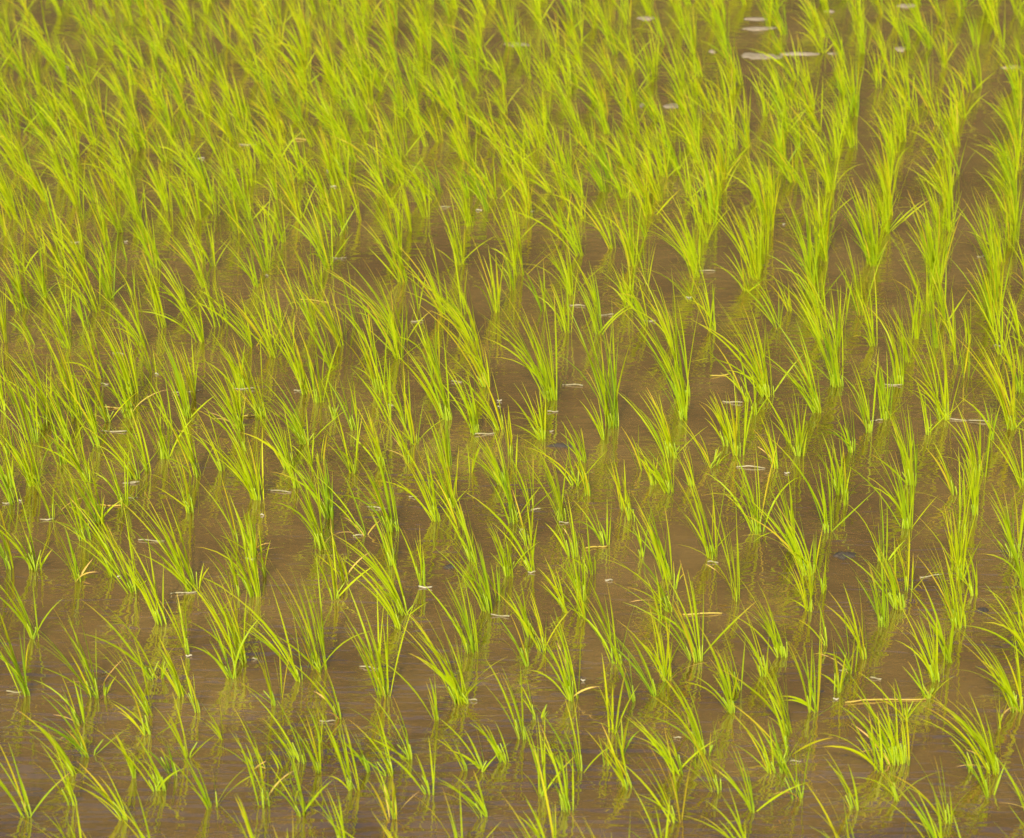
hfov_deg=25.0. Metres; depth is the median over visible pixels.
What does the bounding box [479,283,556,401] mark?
rice clump
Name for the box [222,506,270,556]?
rice clump
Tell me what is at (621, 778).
rice clump
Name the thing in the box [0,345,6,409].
rice clump
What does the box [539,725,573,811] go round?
rice clump
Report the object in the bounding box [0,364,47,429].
rice clump
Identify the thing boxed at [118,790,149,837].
rice clump
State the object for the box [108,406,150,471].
rice clump
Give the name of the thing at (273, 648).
rice clump
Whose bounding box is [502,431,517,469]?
rice clump
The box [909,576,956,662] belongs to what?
rice clump
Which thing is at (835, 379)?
rice clump
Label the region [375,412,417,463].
rice clump
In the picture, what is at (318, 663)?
rice clump
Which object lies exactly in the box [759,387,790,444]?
rice clump
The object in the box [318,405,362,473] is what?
rice clump
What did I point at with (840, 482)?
rice clump
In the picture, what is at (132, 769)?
rice clump
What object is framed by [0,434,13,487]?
rice clump
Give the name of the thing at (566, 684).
rice clump
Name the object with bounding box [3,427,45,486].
rice clump
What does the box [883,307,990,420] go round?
rice clump
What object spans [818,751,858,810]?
rice clump
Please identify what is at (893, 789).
rice clump
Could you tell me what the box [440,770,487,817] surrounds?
rice clump
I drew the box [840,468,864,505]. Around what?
rice clump
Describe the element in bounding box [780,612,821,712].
rice clump
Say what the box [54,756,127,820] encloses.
rice clump
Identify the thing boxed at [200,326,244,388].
rice clump
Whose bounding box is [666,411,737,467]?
rice clump
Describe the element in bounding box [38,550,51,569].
rice clump
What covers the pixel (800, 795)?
rice clump
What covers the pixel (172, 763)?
rice clump
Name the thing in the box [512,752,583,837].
rice clump
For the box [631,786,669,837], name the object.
rice clump
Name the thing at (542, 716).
rice clump
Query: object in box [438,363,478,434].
rice clump
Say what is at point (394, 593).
rice clump
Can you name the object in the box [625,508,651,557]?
rice clump
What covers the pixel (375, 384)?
rice clump
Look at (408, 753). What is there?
rice clump
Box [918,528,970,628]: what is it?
rice clump
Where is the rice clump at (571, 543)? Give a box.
[547,491,580,557]
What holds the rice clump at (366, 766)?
on the water
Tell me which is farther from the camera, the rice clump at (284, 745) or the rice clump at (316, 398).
the rice clump at (316, 398)
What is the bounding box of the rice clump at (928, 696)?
[902,643,951,698]
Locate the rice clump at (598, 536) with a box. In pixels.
[572,492,611,545]
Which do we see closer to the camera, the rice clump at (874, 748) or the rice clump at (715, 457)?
the rice clump at (874, 748)
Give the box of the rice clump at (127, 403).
[65,346,168,417]
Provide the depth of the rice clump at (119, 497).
6.54 m
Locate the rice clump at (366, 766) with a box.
[342,731,369,772]
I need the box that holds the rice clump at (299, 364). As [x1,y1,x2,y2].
[251,313,343,394]
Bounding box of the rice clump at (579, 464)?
[570,444,586,482]
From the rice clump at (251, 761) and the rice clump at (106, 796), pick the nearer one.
the rice clump at (106, 796)
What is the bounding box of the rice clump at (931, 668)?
[894,596,944,682]
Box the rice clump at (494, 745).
[470,721,508,763]
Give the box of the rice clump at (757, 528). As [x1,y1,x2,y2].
[702,435,801,533]
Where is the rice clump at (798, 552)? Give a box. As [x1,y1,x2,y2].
[743,503,812,575]
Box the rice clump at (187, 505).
[150,444,193,513]
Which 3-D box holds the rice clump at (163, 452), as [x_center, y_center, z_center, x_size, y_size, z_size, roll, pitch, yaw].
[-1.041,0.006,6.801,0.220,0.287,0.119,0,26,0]
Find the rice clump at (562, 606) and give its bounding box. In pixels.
[537,556,567,612]
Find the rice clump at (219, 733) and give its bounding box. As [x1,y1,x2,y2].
[189,701,222,739]
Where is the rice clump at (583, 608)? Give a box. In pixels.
[548,570,585,617]
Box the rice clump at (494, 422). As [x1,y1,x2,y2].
[449,365,503,430]
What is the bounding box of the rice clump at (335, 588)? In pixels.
[302,519,377,599]
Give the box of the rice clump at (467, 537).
[431,491,476,562]
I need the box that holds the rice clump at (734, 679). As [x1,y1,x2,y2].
[715,629,745,691]
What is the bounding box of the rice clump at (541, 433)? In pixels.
[507,385,545,439]
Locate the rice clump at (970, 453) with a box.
[936,401,992,476]
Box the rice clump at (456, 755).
[437,737,467,770]
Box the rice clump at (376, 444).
[349,400,386,466]
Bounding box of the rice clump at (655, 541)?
[617,495,671,580]
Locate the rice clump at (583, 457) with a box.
[557,418,585,462]
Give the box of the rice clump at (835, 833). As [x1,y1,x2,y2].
[805,782,849,837]
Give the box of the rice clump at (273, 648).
[223,583,333,681]
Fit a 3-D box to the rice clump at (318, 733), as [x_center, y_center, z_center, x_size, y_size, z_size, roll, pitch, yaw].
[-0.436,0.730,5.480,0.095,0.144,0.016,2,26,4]
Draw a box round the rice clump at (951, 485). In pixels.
[926,445,956,494]
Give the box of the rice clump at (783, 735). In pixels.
[731,665,829,754]
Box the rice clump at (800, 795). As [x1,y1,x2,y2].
[733,725,812,801]
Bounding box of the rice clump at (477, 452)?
[467,443,481,472]
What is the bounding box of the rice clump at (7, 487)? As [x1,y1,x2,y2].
[0,442,17,504]
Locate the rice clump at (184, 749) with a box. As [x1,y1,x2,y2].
[158,695,213,757]
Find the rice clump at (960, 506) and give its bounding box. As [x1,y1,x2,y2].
[924,447,975,533]
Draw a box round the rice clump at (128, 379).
[86,306,138,394]
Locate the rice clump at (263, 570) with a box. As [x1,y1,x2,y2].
[253,525,270,577]
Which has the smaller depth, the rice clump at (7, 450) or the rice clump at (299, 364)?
the rice clump at (7, 450)
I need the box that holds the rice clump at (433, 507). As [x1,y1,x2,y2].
[383,437,440,521]
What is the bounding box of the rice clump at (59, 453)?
[36,402,83,464]
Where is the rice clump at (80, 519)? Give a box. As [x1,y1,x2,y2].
[27,460,90,541]
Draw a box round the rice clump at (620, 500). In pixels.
[609,461,625,510]
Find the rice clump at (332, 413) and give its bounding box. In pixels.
[297,367,350,419]
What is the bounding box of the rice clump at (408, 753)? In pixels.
[353,695,412,759]
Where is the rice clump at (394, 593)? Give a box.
[333,531,428,615]
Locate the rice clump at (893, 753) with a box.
[830,666,900,765]
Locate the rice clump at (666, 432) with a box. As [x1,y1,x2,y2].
[619,390,704,458]
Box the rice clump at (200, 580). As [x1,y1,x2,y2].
[196,564,207,588]
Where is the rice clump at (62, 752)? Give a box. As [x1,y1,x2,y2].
[13,710,75,775]
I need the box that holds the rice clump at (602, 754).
[599,739,608,765]
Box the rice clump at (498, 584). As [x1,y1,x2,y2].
[480,562,499,601]
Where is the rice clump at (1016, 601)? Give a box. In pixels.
[983,573,1023,625]
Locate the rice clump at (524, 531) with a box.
[493,490,534,545]
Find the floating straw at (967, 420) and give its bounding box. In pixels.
[950,418,987,421]
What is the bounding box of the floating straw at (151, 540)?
[138,539,164,541]
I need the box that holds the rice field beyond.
[0,0,1023,837]
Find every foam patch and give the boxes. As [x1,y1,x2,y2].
[505,42,528,46]
[637,16,652,19]
[663,103,677,107]
[741,52,782,58]
[742,27,776,30]
[744,17,767,20]
[780,52,818,54]
[895,46,905,51]
[898,4,914,7]
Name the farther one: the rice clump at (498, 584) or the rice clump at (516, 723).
the rice clump at (498, 584)
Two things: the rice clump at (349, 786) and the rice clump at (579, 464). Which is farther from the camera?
the rice clump at (579, 464)
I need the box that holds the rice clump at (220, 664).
[190,613,262,678]
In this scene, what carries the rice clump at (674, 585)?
on the water
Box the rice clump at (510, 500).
[465,440,558,523]
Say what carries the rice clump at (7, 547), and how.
on the water
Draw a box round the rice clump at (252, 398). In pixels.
[221,324,270,417]
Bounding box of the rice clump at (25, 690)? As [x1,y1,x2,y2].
[0,614,29,696]
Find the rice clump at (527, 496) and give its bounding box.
[509,443,533,505]
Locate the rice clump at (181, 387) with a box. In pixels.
[133,322,213,417]
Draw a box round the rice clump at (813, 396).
[736,318,820,413]
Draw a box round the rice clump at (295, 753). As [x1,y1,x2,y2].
[250,691,305,763]
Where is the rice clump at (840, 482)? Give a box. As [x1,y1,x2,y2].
[802,433,850,495]
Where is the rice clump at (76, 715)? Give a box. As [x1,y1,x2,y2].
[35,670,84,725]
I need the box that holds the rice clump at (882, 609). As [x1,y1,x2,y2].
[846,557,888,628]
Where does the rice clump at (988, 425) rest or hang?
on the water
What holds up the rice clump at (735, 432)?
on the water
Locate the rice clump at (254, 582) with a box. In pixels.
[190,496,260,597]
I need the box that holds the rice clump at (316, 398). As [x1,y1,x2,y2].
[293,316,341,403]
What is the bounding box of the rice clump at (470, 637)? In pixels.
[423,564,477,653]
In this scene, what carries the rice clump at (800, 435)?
on the water
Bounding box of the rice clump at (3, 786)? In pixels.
[0,742,71,817]
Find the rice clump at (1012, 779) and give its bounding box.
[990,736,1023,808]
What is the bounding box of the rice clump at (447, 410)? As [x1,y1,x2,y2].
[394,321,452,420]
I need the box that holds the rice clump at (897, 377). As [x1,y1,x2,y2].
[863,297,903,385]
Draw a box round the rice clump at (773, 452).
[757,418,777,468]
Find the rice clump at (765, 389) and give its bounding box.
[691,291,798,396]
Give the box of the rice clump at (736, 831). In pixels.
[676,788,744,837]
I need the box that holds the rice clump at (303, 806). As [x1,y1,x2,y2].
[251,743,333,816]
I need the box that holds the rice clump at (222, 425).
[196,382,246,450]
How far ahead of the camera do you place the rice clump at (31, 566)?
6.21 m
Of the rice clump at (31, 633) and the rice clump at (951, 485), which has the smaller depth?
the rice clump at (31, 633)
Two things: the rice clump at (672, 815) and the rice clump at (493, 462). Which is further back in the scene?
the rice clump at (493, 462)
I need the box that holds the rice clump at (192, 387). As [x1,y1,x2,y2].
[171,337,198,398]
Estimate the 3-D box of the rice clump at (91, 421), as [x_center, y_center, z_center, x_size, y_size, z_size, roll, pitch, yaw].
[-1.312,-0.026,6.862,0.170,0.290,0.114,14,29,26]
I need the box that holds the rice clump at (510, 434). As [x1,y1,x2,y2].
[482,406,512,455]
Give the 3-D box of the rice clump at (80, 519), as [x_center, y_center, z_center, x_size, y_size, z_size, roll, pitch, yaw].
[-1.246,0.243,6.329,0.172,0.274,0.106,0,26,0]
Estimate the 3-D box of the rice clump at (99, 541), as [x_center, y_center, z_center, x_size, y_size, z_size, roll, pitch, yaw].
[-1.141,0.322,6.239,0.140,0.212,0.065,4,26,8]
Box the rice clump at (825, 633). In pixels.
[798,600,826,645]
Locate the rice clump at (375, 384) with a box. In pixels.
[342,311,388,392]
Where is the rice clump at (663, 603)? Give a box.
[593,544,671,611]
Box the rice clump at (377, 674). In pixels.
[341,575,416,699]
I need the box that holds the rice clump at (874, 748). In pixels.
[818,703,882,772]
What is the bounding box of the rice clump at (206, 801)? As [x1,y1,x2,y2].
[153,745,249,809]
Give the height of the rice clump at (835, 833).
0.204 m
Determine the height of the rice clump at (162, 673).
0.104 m
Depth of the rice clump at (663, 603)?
6.01 m
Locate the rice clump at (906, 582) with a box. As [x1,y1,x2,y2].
[896,534,939,591]
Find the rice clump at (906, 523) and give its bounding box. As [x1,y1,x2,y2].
[833,434,933,528]
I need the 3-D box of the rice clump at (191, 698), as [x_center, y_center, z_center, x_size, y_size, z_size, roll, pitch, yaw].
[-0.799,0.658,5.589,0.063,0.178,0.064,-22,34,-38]
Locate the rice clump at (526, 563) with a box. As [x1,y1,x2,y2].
[464,491,537,571]
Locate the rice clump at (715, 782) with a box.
[668,724,721,793]
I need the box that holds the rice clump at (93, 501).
[49,449,119,523]
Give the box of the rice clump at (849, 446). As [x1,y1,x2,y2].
[813,389,855,452]
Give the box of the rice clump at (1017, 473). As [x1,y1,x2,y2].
[983,417,1023,488]
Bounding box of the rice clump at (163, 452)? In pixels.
[116,382,190,458]
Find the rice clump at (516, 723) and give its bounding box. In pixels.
[485,658,525,739]
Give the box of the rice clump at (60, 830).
[10,799,81,837]
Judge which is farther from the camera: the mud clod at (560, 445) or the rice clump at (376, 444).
the mud clod at (560, 445)
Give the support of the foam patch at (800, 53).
on the water
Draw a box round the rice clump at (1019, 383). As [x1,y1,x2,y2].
[987,318,1023,392]
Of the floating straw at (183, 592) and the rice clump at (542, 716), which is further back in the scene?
the floating straw at (183, 592)
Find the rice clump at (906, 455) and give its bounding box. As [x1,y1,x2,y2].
[871,391,917,485]
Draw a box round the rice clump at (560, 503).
[515,447,590,520]
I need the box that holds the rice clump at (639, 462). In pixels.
[622,428,641,470]
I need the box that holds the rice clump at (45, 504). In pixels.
[20,463,77,519]
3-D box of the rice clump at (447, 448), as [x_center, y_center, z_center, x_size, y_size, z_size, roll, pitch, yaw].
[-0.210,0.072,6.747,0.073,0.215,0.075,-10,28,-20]
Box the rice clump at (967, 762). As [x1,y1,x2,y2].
[950,737,974,772]
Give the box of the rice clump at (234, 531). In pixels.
[200,472,237,542]
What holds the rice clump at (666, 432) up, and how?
on the water
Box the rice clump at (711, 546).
[648,452,742,558]
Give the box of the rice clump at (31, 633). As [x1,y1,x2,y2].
[0,572,61,638]
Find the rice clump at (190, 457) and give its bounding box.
[131,381,220,477]
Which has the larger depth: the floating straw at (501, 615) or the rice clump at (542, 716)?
the floating straw at (501, 615)
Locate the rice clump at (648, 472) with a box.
[641,457,656,484]
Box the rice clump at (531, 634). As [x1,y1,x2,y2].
[494,588,565,652]
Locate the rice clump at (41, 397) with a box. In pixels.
[4,327,51,419]
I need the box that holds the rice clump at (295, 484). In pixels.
[265,429,298,488]
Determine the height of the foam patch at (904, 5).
0.012 m
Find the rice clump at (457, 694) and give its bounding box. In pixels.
[375,595,499,705]
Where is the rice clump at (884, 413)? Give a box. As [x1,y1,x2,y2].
[850,350,908,419]
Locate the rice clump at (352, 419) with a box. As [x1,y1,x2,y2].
[319,375,357,430]
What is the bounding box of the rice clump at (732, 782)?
[711,743,803,812]
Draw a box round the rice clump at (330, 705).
[279,654,341,718]
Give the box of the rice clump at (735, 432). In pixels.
[706,377,755,456]
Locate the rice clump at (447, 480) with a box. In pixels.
[421,432,469,507]
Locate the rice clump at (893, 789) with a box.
[855,747,936,801]
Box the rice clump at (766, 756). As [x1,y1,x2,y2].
[720,709,775,773]
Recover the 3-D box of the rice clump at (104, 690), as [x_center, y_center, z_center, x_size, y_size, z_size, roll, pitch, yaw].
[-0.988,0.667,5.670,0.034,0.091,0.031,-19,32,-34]
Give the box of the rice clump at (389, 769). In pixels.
[342,703,393,776]
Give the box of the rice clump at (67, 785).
[37,723,76,805]
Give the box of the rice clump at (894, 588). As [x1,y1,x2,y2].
[843,533,904,609]
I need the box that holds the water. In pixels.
[0,0,1023,837]
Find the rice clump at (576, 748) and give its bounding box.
[530,692,612,772]
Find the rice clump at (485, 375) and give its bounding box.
[416,296,491,386]
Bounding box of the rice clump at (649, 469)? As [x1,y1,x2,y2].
[638,446,657,485]
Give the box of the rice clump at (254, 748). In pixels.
[232,705,271,768]
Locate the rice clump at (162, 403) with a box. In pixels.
[143,368,172,428]
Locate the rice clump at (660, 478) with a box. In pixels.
[633,448,673,492]
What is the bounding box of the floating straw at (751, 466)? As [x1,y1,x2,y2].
[736,465,764,468]
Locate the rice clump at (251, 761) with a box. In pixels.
[216,745,265,768]
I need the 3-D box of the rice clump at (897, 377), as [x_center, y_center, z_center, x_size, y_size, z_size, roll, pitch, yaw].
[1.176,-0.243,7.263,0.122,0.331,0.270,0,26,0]
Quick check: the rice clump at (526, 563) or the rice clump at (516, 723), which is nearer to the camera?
the rice clump at (516, 723)
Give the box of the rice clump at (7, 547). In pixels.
[0,511,13,569]
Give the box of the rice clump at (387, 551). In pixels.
[369,510,395,565]
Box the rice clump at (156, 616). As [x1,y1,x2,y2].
[101,533,166,625]
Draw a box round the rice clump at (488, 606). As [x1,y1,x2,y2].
[436,525,492,613]
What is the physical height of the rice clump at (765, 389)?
0.348 m
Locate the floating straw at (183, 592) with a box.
[170,591,196,593]
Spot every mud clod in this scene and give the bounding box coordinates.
[443,564,454,568]
[547,443,572,447]
[833,551,855,558]
[976,607,988,612]
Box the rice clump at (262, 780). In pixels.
[228,728,292,807]
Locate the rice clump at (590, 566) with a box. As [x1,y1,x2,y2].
[555,519,595,574]
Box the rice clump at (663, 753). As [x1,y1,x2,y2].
[626,715,713,774]
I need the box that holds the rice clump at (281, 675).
[274,648,291,698]
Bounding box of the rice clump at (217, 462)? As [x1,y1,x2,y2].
[183,409,224,470]
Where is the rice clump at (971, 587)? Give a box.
[936,548,977,595]
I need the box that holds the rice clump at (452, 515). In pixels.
[429,471,464,529]
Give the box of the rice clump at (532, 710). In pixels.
[517,678,535,719]
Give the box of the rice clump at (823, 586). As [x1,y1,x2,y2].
[811,552,826,593]
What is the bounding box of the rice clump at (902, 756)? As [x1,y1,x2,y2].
[882,703,916,765]
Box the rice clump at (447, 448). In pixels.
[424,410,451,465]
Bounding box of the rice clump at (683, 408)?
[644,354,687,419]
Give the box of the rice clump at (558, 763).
[529,737,561,769]
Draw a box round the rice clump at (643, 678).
[596,627,680,696]
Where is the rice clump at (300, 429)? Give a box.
[237,370,345,444]
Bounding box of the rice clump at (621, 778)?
[584,723,631,789]
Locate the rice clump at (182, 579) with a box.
[108,487,195,591]
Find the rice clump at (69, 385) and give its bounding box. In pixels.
[15,312,98,417]
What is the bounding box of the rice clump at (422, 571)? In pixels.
[399,526,424,585]
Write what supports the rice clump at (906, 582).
on the water
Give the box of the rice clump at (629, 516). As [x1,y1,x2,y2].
[607,466,634,521]
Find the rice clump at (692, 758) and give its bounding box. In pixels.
[686,744,695,768]
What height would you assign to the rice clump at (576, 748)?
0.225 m
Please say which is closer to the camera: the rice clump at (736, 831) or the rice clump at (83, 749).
the rice clump at (736, 831)
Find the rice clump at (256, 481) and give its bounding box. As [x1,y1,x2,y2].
[209,422,263,500]
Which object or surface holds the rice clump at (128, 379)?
on the water
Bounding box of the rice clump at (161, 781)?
[90,725,184,791]
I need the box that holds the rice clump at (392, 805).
[347,759,417,820]
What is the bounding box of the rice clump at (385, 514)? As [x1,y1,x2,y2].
[330,444,398,532]
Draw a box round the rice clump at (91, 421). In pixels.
[34,374,102,447]
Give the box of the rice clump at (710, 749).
[709,718,726,755]
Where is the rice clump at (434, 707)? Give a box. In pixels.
[382,661,438,720]
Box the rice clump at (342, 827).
[298,782,346,837]
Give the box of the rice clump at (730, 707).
[682,626,738,712]
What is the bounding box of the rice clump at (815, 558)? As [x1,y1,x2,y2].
[813,528,822,572]
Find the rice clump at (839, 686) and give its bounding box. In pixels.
[822,628,859,692]
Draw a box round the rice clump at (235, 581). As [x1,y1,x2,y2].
[199,541,240,595]
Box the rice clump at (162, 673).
[148,657,167,678]
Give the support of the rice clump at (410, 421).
on the water
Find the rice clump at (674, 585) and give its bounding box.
[673,561,681,589]
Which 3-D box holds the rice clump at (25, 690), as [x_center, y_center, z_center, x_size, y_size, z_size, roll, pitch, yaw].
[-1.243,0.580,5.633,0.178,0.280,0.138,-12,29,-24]
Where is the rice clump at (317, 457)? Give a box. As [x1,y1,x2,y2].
[315,425,327,465]
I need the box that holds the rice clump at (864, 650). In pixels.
[826,582,866,659]
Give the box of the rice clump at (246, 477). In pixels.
[197,432,257,499]
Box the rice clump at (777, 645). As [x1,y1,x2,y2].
[730,574,787,657]
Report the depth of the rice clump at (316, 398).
7.14 m
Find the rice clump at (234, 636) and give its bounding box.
[179,569,246,664]
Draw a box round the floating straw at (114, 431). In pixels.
[101,430,126,431]
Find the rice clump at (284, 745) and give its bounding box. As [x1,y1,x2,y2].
[242,719,294,759]
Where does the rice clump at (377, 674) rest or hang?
on the water
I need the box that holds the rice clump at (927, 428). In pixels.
[916,381,951,435]
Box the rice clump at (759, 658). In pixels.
[730,600,771,676]
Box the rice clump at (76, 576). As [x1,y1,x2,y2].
[36,518,91,581]
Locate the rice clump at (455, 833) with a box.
[415,785,499,837]
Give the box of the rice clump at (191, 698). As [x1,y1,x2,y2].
[171,655,199,712]
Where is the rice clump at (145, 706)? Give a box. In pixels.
[76,638,152,715]
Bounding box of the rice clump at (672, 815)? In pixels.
[608,728,694,822]
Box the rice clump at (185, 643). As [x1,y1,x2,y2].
[159,586,189,654]
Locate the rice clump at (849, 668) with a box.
[812,611,859,673]
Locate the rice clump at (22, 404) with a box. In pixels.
[0,332,38,442]
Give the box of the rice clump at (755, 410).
[740,367,769,414]
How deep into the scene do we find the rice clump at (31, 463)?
6.65 m
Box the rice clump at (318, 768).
[292,714,320,773]
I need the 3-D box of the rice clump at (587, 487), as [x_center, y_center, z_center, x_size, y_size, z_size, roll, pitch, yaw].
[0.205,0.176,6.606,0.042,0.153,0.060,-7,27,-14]
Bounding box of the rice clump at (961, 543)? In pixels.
[915,504,983,580]
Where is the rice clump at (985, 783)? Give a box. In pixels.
[953,744,1005,798]
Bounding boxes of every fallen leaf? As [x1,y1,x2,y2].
[683,612,721,614]
[845,699,925,702]
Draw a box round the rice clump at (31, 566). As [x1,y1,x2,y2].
[0,493,52,570]
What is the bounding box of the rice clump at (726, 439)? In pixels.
[704,390,730,446]
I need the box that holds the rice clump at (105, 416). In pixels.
[66,349,131,421]
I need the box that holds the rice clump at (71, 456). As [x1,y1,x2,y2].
[29,410,90,482]
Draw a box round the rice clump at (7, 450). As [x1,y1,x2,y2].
[0,412,14,454]
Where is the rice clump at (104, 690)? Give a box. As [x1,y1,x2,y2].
[103,677,115,695]
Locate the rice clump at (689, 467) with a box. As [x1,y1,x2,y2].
[675,447,694,486]
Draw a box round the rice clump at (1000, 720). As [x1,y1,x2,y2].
[997,698,1008,728]
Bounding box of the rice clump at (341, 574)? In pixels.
[310,515,369,581]
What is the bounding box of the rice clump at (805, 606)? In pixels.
[778,545,813,611]
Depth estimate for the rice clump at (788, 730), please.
5.50 m
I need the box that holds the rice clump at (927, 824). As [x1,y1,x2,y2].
[879,772,941,837]
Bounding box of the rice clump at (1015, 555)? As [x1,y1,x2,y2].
[972,504,1023,588]
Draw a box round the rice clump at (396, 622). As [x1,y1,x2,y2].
[342,558,400,629]
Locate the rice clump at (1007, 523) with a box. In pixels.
[984,483,1023,557]
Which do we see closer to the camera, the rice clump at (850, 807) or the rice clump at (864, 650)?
the rice clump at (850, 807)
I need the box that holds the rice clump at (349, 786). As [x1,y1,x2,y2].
[318,710,359,790]
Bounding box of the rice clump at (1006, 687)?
[957,622,1022,715]
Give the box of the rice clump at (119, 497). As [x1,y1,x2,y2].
[75,447,150,506]
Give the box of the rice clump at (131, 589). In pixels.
[52,496,145,593]
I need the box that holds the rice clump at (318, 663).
[243,540,369,671]
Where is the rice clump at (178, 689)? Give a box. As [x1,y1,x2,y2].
[155,636,183,697]
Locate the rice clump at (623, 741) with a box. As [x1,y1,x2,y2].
[590,702,641,754]
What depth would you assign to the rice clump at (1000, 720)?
5.53 m
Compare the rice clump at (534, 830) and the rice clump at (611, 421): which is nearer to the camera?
the rice clump at (534, 830)
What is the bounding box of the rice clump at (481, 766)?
[436,716,508,771]
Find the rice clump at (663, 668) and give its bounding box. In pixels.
[617,602,699,681]
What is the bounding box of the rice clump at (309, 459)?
[292,430,313,471]
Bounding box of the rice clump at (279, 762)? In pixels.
[264,743,281,767]
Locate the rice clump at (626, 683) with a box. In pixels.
[602,630,634,701]
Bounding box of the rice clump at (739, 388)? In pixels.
[701,335,747,401]
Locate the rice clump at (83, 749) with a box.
[24,688,125,757]
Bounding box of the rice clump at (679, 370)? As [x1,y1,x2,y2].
[612,299,699,398]
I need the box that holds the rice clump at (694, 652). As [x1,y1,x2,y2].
[615,562,753,661]
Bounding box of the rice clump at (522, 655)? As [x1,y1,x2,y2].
[498,614,528,667]
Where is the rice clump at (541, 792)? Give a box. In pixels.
[520,708,573,796]
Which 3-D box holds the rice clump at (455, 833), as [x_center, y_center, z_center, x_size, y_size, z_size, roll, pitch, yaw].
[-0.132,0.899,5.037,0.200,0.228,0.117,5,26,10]
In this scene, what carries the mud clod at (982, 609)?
on the water
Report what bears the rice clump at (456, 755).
on the water
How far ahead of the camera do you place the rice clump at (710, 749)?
5.44 m
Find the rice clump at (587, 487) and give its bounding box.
[576,461,590,495]
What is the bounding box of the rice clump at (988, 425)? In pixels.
[960,395,1000,439]
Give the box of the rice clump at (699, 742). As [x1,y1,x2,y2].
[650,669,705,754]
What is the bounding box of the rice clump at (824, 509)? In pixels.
[768,436,870,532]
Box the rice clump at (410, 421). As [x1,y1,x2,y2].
[396,391,441,444]
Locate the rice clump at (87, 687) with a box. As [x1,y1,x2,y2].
[21,611,121,698]
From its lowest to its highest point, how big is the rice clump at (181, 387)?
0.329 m
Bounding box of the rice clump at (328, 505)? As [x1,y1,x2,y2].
[269,446,333,519]
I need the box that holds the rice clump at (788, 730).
[725,647,854,736]
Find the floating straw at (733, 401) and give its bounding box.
[722,401,742,402]
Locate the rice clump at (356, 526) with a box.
[315,465,383,535]
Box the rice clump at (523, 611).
[507,584,533,637]
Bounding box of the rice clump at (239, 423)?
[180,357,245,431]
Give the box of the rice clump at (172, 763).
[146,733,176,775]
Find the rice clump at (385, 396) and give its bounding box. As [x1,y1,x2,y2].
[341,347,390,419]
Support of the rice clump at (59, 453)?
on the water
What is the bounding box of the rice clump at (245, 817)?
[219,793,254,837]
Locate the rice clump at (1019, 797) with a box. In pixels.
[1007,774,1023,825]
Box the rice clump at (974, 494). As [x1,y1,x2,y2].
[952,444,984,516]
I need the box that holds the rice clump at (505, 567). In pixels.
[487,517,538,577]
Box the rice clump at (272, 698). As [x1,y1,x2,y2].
[241,635,275,705]
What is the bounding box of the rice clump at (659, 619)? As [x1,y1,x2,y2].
[644,565,661,620]
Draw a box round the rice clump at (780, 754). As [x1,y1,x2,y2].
[758,721,799,773]
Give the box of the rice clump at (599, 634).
[556,572,632,663]
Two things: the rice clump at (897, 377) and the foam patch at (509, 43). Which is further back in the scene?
the foam patch at (509, 43)
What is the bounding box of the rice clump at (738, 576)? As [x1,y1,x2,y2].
[678,467,739,601]
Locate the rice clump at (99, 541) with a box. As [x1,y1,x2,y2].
[68,501,117,561]
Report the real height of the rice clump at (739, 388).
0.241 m
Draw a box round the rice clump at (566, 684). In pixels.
[528,609,593,701]
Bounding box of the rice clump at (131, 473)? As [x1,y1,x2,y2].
[80,417,166,479]
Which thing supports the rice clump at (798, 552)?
on the water
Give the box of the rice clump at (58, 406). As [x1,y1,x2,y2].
[21,348,88,441]
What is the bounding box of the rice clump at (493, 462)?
[450,430,506,485]
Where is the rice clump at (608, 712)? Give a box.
[599,657,637,733]
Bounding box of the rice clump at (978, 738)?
[914,684,998,775]
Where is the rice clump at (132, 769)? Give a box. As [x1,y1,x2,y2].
[112,730,135,778]
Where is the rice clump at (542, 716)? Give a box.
[541,704,546,717]
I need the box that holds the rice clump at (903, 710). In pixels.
[860,673,926,721]
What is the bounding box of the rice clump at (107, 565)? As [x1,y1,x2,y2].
[86,542,113,576]
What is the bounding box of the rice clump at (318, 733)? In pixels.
[308,707,334,742]
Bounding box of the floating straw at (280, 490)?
[268,489,290,492]
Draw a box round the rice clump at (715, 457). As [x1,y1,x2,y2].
[713,447,723,465]
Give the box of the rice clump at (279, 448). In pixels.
[240,391,293,469]
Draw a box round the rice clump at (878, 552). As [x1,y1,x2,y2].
[842,485,903,561]
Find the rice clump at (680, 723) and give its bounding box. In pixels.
[660,708,688,734]
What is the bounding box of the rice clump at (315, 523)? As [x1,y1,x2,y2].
[273,470,352,550]
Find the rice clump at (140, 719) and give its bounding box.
[111,689,178,735]
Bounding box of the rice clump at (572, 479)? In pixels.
[511,422,602,486]
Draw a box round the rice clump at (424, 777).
[370,742,435,794]
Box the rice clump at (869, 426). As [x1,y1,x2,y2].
[828,351,878,432]
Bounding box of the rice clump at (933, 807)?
[890,747,969,824]
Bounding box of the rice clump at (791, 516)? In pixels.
[746,460,795,550]
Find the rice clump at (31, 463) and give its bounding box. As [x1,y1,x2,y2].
[1,402,63,484]
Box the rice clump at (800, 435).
[770,390,821,456]
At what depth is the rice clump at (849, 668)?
5.75 m
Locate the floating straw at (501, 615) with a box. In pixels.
[491,614,509,616]
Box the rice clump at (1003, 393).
[958,333,1023,429]
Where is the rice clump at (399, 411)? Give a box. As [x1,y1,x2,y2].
[373,364,410,428]
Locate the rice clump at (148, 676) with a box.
[79,596,169,679]
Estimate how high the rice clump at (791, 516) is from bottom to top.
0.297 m
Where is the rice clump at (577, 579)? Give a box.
[551,532,586,600]
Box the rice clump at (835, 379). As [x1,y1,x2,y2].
[785,280,852,387]
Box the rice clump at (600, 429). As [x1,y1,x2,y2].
[580,389,604,439]
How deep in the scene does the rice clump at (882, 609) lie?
5.95 m
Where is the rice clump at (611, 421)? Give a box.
[543,298,633,428]

